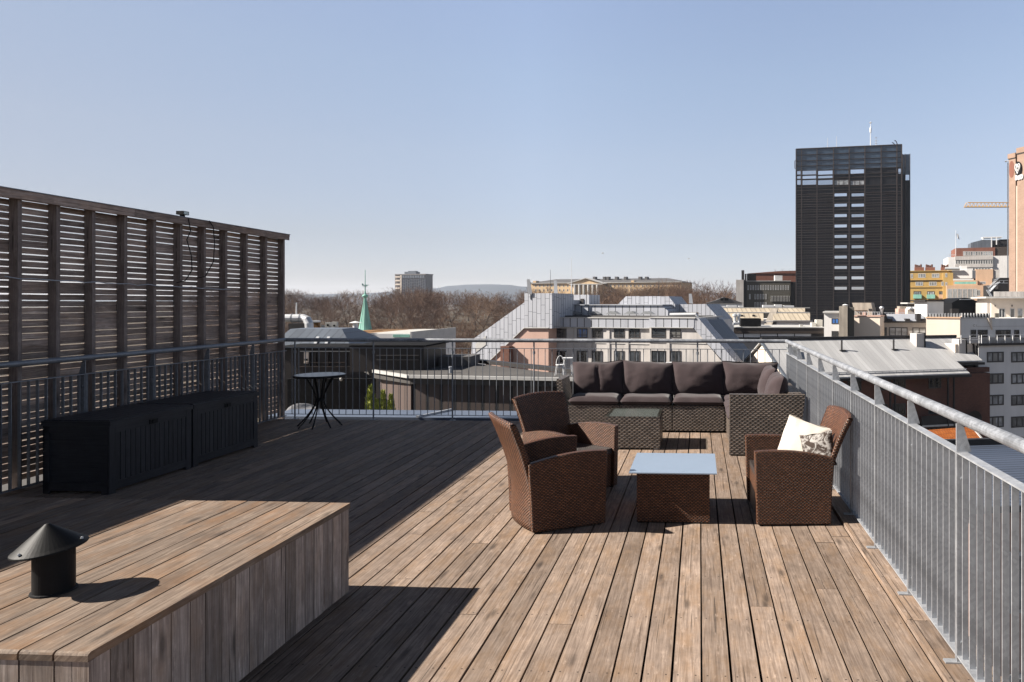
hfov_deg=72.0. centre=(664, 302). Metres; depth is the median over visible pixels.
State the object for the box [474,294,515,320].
bare tree
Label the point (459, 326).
bare tree
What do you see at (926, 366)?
brick house
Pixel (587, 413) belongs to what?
sofa section
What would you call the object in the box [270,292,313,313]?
bare tree
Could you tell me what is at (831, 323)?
stair block
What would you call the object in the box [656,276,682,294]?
bare tree
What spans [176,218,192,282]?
cable
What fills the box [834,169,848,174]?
window
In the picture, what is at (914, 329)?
window
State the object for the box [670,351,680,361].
window
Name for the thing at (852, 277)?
window
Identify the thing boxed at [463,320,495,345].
bare tree
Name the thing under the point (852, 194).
window
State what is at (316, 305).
bare tree
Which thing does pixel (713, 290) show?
bare tree
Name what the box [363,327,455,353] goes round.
flat block
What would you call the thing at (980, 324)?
terrace house
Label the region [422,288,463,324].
bare tree
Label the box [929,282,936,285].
window
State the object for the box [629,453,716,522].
coffee table
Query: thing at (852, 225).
window
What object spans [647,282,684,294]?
bare tree
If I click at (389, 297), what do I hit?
bare tree
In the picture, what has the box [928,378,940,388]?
window
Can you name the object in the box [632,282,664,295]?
bare tree
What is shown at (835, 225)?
window
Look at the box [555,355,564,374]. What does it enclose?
metal chair
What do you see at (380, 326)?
bare tree
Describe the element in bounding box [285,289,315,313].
bare tree
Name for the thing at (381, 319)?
bare tree
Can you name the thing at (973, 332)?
window
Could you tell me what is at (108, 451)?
storage box
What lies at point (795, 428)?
scatter cushion
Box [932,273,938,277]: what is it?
window
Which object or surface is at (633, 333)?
window
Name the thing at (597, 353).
window
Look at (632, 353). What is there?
window
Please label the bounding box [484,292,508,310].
bare tree
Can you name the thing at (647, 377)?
back cushion
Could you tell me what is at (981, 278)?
peach building
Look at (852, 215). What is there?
window
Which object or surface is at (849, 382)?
window
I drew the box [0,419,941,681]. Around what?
deck
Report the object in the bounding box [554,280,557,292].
panel antenna
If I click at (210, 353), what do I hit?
bare tree
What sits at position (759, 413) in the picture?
sofa section
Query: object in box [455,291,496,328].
bare tree
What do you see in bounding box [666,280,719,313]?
bare tree
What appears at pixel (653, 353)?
window
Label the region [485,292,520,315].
bare tree
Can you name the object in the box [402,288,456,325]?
bare tree
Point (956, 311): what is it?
roof unit
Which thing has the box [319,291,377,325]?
bare tree
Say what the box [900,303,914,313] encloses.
vaulted hall
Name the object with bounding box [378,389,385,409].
conifer
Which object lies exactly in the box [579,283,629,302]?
bare tree
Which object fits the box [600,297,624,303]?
bare tree
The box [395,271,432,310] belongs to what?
tower block
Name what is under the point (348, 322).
bare tree
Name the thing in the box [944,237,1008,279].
glass office
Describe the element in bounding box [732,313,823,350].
attic building
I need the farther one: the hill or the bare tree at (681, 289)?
the hill
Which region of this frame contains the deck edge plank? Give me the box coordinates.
[831,489,1001,681]
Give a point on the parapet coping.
(416, 415)
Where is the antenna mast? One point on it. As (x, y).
(571, 275)
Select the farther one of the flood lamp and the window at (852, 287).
the window at (852, 287)
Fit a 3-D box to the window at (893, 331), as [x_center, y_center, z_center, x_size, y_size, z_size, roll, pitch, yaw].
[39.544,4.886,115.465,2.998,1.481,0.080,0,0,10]
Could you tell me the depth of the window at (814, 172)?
238.93 m
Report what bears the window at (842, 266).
in the glass tower at (852, 224)
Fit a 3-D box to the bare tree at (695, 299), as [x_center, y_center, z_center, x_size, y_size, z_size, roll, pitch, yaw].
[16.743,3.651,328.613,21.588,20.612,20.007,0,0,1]
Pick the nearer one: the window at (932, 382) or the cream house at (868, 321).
the window at (932, 382)
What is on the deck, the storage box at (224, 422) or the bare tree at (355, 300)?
the storage box at (224, 422)
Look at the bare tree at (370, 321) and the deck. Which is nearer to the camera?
the deck
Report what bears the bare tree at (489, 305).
on the ground
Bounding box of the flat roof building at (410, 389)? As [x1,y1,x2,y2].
[365,354,573,410]
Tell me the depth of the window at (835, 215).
236.92 m
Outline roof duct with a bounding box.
[285,314,313,329]
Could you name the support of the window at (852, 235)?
in the glass tower at (852, 224)
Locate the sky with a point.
(458, 142)
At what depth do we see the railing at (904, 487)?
3.78 m
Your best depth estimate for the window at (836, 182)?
236.86 m
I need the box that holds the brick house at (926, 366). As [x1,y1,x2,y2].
[746,332,989,437]
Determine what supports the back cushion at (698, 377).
on the seat cushion at (696, 399)
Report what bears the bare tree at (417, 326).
on the ground
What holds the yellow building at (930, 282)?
on the ground
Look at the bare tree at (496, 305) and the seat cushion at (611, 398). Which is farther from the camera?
the bare tree at (496, 305)
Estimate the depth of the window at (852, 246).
235.83 m
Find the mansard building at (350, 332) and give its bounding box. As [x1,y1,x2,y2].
[276,327,378,344]
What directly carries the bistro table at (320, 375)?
on the deck
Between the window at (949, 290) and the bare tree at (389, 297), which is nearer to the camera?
the window at (949, 290)
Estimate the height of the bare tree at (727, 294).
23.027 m
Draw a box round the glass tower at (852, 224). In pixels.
[794,144,909,326]
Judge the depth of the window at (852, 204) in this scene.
235.83 m
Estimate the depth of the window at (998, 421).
84.68 m
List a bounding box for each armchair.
[488,412,606,533]
[512,391,618,486]
[745,405,852,525]
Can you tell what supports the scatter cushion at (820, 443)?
on the armchair at (787, 487)
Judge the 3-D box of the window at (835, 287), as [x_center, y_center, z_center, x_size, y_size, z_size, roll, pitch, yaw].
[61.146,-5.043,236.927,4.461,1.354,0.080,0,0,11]
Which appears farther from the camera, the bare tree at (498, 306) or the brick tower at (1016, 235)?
the bare tree at (498, 306)
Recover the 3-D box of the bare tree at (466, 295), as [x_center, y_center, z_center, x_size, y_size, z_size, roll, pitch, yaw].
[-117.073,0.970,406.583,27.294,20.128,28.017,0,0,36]
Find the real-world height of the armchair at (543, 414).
0.890 m
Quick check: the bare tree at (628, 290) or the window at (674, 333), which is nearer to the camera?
the window at (674, 333)
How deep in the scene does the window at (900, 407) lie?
79.40 m
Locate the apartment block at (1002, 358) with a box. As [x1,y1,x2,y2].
[945,334,1023,436]
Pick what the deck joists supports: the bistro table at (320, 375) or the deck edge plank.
the deck edge plank
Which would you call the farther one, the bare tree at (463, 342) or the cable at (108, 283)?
the bare tree at (463, 342)
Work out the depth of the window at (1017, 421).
85.43 m
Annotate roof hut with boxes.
[910,300,944,315]
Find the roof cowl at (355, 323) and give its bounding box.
[350,321,360,327]
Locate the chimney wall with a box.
[839,304,853,335]
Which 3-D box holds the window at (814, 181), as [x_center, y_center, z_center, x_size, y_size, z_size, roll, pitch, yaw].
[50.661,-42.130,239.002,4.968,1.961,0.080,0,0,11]
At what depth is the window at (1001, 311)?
117.51 m
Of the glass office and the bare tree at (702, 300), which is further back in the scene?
the glass office
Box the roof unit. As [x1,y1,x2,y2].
[950,309,958,313]
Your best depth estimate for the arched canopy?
140.00 m
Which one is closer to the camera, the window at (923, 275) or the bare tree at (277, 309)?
the bare tree at (277, 309)
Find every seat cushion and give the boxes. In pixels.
[568,392,623,404]
[620,393,672,405]
[673,393,723,405]
[723,394,728,400]
[723,400,728,409]
[725,407,728,418]
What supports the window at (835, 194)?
in the glass tower at (852, 224)
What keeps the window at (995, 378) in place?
in the apartment block at (1002, 358)
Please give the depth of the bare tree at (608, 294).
392.58 m
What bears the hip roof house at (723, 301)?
on the ground
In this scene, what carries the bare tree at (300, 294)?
on the ground
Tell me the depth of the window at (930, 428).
80.52 m
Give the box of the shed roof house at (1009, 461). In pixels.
[945,437,1023,681]
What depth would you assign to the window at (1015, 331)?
111.56 m
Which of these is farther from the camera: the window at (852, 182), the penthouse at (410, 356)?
the window at (852, 182)
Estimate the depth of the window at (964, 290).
306.08 m
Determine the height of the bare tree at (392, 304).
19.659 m
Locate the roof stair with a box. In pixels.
[983,278,1008,296]
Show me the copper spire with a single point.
(365, 324)
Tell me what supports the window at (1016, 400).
in the apartment block at (1002, 358)
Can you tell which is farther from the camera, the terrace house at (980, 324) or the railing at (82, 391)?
the terrace house at (980, 324)
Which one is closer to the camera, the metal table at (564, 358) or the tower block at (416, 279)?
the metal table at (564, 358)
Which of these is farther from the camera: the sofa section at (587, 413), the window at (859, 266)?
the window at (859, 266)
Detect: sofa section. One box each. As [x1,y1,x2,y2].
[556,375,624,423]
[620,378,673,431]
[673,395,723,431]
[724,406,725,430]
[726,381,804,454]
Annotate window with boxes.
[556,328,565,337]
[557,351,566,362]
[577,328,586,337]
[577,351,586,361]
[592,328,601,337]
[592,351,600,361]
[614,328,623,337]
[614,351,623,360]
[629,328,639,337]
[630,351,639,360]
[651,328,665,337]
[651,351,665,361]
[670,328,680,337]
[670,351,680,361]
[802,170,816,174]
[802,175,816,178]
[802,179,816,184]
[818,170,832,174]
[818,175,832,178]
[818,179,832,184]
[832,318,838,323]
[832,331,838,336]
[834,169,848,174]
[834,179,848,184]
[834,193,846,196]
[834,203,846,206]
[834,213,846,217]
[834,224,846,227]
[834,234,846,237]
[834,245,846,248]
[834,255,846,258]
[834,265,846,268]
[834,276,846,279]
[834,286,846,289]
[848,381,860,390]
[850,169,863,174]
[850,180,863,184]
[851,193,863,196]
[851,203,863,206]
[851,213,863,217]
[851,224,863,227]
[851,234,863,237]
[851,245,863,248]
[851,255,863,258]
[851,265,863,268]
[851,276,863,279]
[851,286,863,289]
[889,327,907,335]
[893,379,905,388]
[893,403,905,414]
[912,327,925,332]
[918,273,925,277]
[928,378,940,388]
[928,427,940,429]
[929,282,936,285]
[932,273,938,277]
[948,289,951,297]
[953,289,956,297]
[958,289,961,297]
[963,289,966,297]
[968,289,971,297]
[971,330,975,336]
[978,330,987,336]
[987,352,1003,362]
[990,373,1003,383]
[990,394,1003,405]
[990,416,1003,426]
[996,330,1010,336]
[999,308,1004,316]
[1010,308,1014,316]
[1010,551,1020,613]
[1011,352,1023,362]
[1011,373,1023,383]
[1011,395,1023,405]
[1011,416,1023,427]
[1014,330,1018,336]
[1018,308,1022,316]
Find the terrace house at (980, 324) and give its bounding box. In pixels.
[923,313,1023,336]
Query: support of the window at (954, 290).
in the peach building at (981, 278)
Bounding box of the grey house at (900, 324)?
[877,312,927,335]
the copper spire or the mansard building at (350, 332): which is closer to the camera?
the mansard building at (350, 332)
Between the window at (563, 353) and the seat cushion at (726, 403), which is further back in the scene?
the window at (563, 353)
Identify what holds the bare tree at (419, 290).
on the ground
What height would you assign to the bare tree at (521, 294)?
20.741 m
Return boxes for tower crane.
[964,202,1008,207]
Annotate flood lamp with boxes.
[176,211,188,216]
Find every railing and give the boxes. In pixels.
[0,338,286,493]
[285,338,788,420]
[785,339,1023,681]
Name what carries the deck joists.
on the terrace building
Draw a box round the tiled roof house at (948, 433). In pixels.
[929,427,981,438]
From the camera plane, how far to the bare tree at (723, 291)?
325.19 m
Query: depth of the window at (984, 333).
110.03 m
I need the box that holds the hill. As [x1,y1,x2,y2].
[0,284,735,304]
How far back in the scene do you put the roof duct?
49.70 m
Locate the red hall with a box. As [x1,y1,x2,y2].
[747,271,795,281]
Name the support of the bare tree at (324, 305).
on the ground
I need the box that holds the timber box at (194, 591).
[0,497,349,681]
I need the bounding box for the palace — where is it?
[531,277,691,312]
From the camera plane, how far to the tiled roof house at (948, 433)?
53.60 m
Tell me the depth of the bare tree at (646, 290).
397.77 m
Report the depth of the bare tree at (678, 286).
412.40 m
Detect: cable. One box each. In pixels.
[4,276,227,289]
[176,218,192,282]
[197,220,214,278]
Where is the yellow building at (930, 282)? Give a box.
[910,264,952,302]
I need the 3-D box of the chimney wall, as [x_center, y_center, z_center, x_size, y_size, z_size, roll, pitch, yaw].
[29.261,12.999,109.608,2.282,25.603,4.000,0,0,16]
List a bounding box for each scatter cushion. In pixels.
[777,414,829,450]
[800,430,836,464]
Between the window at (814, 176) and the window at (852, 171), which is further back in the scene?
the window at (814, 176)
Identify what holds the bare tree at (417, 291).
on the ground
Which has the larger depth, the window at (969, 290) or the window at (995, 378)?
the window at (969, 290)
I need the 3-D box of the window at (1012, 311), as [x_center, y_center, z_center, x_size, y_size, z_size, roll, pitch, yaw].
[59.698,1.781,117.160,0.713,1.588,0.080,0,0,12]
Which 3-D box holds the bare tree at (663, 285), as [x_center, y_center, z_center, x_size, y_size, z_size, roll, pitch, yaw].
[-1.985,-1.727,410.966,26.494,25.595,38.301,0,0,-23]
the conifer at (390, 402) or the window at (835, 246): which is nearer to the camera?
the conifer at (390, 402)
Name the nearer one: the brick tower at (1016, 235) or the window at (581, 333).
the window at (581, 333)
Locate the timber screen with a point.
(97, 315)
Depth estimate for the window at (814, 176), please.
238.96 m
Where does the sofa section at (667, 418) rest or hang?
on the deck
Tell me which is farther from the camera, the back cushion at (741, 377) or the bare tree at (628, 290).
the bare tree at (628, 290)
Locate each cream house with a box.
[852,303,884,335]
[926,313,961,337]
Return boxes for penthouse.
[272,342,448,410]
[971,291,1023,317]
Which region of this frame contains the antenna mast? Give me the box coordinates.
[571,258,571,293]
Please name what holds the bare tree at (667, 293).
on the ground
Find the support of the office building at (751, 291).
on the ground
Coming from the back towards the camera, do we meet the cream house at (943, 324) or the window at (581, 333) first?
the cream house at (943, 324)
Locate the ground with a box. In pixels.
[0,305,698,463]
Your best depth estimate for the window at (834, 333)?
109.46 m
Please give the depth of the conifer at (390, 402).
14.96 m
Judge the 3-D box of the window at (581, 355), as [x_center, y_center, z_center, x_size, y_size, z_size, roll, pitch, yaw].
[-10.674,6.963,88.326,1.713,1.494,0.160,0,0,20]
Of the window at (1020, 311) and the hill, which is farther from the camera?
the hill
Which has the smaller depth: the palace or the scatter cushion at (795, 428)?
the scatter cushion at (795, 428)
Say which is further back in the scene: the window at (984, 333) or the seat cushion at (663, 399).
the window at (984, 333)
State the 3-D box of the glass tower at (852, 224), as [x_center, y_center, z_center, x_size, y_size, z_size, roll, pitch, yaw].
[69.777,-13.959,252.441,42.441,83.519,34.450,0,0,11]
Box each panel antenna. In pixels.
[527,279,531,298]
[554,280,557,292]
[689,294,692,303]
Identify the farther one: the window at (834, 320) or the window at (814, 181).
the window at (814, 181)
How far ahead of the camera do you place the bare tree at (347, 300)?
409.27 m
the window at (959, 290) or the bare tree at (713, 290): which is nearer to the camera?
the window at (959, 290)
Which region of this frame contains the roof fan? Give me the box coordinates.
[312,320,320,327]
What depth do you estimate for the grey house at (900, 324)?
115.49 m
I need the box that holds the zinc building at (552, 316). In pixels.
[471,293,749,373]
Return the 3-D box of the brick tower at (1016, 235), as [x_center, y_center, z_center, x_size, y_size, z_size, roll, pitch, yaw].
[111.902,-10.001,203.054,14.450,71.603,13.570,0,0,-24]
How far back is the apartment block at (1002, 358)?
84.99 m
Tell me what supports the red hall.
on the ground
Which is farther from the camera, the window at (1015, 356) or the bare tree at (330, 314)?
the bare tree at (330, 314)
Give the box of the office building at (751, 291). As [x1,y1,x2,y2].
[736,270,795,317]
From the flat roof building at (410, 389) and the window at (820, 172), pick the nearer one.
the flat roof building at (410, 389)
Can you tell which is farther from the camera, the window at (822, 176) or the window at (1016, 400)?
the window at (822, 176)
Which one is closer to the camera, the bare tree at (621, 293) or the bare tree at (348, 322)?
the bare tree at (348, 322)
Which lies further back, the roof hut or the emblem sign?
the emblem sign
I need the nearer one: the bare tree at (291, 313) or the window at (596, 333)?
the window at (596, 333)
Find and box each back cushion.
[572,359,623,394]
[621,360,672,395]
[672,362,723,395]
[722,361,777,394]
[757,365,778,393]
[764,371,787,393]
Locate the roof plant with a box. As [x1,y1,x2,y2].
[774,275,781,280]
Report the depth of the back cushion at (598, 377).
9.88 m
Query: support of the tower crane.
on the ground
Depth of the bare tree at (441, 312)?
264.69 m
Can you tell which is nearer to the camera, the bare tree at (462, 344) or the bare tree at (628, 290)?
the bare tree at (462, 344)
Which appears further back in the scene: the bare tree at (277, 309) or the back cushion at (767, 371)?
the bare tree at (277, 309)
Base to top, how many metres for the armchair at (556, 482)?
0.890 m
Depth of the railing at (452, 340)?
10.44 m
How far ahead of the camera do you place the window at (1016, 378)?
85.43 m
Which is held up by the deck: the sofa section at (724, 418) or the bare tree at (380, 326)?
the sofa section at (724, 418)
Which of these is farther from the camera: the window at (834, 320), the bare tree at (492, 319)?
the bare tree at (492, 319)
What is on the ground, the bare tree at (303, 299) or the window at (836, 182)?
the bare tree at (303, 299)
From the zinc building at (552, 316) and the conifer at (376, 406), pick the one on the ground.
the zinc building at (552, 316)
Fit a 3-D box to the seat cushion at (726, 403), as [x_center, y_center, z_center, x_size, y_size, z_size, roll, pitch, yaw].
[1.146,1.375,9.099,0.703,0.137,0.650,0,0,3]
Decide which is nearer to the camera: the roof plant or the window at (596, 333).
the window at (596, 333)
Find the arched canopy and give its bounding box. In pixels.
[939,298,976,313]
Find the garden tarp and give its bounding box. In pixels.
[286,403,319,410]
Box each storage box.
[41,404,192,494]
[136,391,258,467]
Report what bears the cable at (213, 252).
hanging from the timber screen
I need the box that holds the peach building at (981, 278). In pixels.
[945,266,999,300]
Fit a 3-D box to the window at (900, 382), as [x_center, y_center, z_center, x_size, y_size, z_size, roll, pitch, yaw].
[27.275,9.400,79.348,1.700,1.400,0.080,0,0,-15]
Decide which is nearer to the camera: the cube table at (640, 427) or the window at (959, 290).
the cube table at (640, 427)
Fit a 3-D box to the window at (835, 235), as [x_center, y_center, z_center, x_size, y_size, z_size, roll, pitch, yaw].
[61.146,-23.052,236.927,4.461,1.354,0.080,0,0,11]
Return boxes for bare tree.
[168,339,238,378]
[248,288,301,330]
[269,309,311,329]
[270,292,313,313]
[274,291,338,319]
[285,288,318,312]
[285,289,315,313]
[301,294,361,324]
[305,296,351,321]
[312,306,356,326]
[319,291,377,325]
[328,290,368,320]
[330,302,392,327]
[338,290,379,320]
[342,319,385,328]
[354,287,449,328]
[358,292,403,326]
[358,318,400,329]
[369,291,412,326]
[371,287,411,309]
[371,308,430,328]
[383,284,437,314]
[389,291,441,317]
[389,319,429,328]
[395,307,441,328]
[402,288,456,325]
[408,287,446,319]
[418,304,456,327]
[421,289,477,326]
[421,327,476,352]
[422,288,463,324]
[427,313,482,337]
[448,291,490,317]
[450,289,491,320]
[451,312,490,337]
[454,289,511,330]
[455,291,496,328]
[455,330,475,352]
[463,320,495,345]
[472,310,506,328]
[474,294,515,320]
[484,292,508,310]
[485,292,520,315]
[488,289,540,317]
[508,288,547,310]
[512,290,542,300]
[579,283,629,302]
[587,286,630,302]
[600,285,635,303]
[600,289,634,303]
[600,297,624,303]
[608,284,648,301]
[625,285,654,296]
[630,283,661,295]
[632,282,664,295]
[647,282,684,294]
[652,280,677,295]
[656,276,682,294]
[657,288,679,296]
[660,280,696,297]
[661,281,691,293]
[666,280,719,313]
[668,292,718,312]
[681,280,735,303]
[685,292,706,312]
[697,288,735,312]
[704,285,735,303]
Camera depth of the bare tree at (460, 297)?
322.89 m
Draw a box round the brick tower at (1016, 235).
[1005,147,1023,296]
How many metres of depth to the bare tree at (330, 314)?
263.69 m
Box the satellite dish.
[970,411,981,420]
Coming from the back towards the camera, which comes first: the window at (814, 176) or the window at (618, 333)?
the window at (814, 176)
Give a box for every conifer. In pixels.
[365,383,375,409]
[374,398,381,409]
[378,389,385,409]
[387,393,395,409]
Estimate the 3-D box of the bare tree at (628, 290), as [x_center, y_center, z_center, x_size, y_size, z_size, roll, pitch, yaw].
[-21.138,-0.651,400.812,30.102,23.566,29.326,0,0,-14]
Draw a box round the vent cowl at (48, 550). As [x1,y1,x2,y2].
[7,523,88,598]
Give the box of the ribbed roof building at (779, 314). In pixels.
[722,304,812,324]
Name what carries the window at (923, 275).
in the yellow building at (930, 282)
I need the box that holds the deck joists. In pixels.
[554,431,821,681]
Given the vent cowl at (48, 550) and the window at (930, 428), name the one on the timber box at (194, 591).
the vent cowl at (48, 550)
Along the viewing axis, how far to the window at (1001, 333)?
110.91 m
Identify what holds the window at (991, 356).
in the apartment block at (1002, 358)
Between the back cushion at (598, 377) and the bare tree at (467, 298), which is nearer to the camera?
the back cushion at (598, 377)
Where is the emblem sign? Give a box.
[1015,161,1022,179]
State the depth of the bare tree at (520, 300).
323.89 m
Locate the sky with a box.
[0,0,1023,295]
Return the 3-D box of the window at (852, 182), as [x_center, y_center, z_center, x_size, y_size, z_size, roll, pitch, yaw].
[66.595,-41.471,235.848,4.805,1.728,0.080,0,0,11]
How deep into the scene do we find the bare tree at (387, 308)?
247.82 m
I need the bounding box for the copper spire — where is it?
[358,270,371,329]
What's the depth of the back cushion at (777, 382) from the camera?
8.26 m
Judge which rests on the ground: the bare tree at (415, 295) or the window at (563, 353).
the bare tree at (415, 295)
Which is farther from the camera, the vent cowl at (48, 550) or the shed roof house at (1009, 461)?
the shed roof house at (1009, 461)
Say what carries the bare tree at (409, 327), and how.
on the ground
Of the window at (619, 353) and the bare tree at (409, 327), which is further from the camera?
the bare tree at (409, 327)
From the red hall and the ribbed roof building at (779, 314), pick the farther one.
the red hall
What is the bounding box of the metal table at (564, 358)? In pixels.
[562,357,572,374]
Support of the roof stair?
on the ground
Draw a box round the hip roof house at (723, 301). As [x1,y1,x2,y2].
[707,297,741,306]
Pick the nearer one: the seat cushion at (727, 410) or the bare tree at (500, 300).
the seat cushion at (727, 410)
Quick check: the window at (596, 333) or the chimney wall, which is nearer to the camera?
the window at (596, 333)
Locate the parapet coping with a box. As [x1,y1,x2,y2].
[268,409,518,420]
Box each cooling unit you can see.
[325,322,331,327]
[332,322,337,327]
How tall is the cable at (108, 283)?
0.076 m
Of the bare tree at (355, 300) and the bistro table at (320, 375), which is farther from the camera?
the bare tree at (355, 300)
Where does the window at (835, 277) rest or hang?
in the glass tower at (852, 224)
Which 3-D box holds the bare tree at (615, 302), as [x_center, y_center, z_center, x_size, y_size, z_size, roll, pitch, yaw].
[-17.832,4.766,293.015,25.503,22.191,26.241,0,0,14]
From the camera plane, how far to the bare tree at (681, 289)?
397.11 m
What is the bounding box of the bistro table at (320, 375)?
[292,372,345,429]
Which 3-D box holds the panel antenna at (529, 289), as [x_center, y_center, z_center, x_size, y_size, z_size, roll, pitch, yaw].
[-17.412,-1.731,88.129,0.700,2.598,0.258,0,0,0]
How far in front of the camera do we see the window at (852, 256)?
235.83 m
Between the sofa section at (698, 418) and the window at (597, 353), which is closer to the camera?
the sofa section at (698, 418)
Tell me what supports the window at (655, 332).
in the zinc building at (552, 316)
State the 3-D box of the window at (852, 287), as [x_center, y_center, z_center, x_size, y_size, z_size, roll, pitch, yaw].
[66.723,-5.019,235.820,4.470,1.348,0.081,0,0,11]
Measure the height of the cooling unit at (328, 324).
0.800 m
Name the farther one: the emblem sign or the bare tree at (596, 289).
the bare tree at (596, 289)
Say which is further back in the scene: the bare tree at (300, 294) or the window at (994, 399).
the bare tree at (300, 294)
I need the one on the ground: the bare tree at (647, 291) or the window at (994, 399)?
the bare tree at (647, 291)
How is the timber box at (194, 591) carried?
on the deck
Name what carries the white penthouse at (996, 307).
on the ground
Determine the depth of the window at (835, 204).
236.92 m
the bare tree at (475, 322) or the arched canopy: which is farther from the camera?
the bare tree at (475, 322)
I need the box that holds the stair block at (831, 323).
[823,311,838,336]
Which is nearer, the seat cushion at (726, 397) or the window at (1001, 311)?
the seat cushion at (726, 397)
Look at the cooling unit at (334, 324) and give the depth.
50.89 m
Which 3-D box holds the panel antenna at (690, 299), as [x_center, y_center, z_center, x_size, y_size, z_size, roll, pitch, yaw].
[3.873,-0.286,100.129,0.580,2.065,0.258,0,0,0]
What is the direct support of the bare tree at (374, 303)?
on the ground
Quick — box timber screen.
[0,186,290,488]
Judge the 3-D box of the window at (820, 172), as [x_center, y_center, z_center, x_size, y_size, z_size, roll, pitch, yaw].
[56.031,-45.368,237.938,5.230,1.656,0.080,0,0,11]
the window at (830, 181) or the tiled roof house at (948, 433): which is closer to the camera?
the tiled roof house at (948, 433)
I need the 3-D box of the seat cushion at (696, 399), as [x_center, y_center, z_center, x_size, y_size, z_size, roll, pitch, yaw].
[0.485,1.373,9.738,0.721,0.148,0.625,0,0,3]
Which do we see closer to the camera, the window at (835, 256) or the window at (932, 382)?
the window at (932, 382)
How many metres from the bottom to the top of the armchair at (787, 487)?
0.890 m
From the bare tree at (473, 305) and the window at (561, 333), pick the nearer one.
the window at (561, 333)
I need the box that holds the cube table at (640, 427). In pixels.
[605,408,662,449]

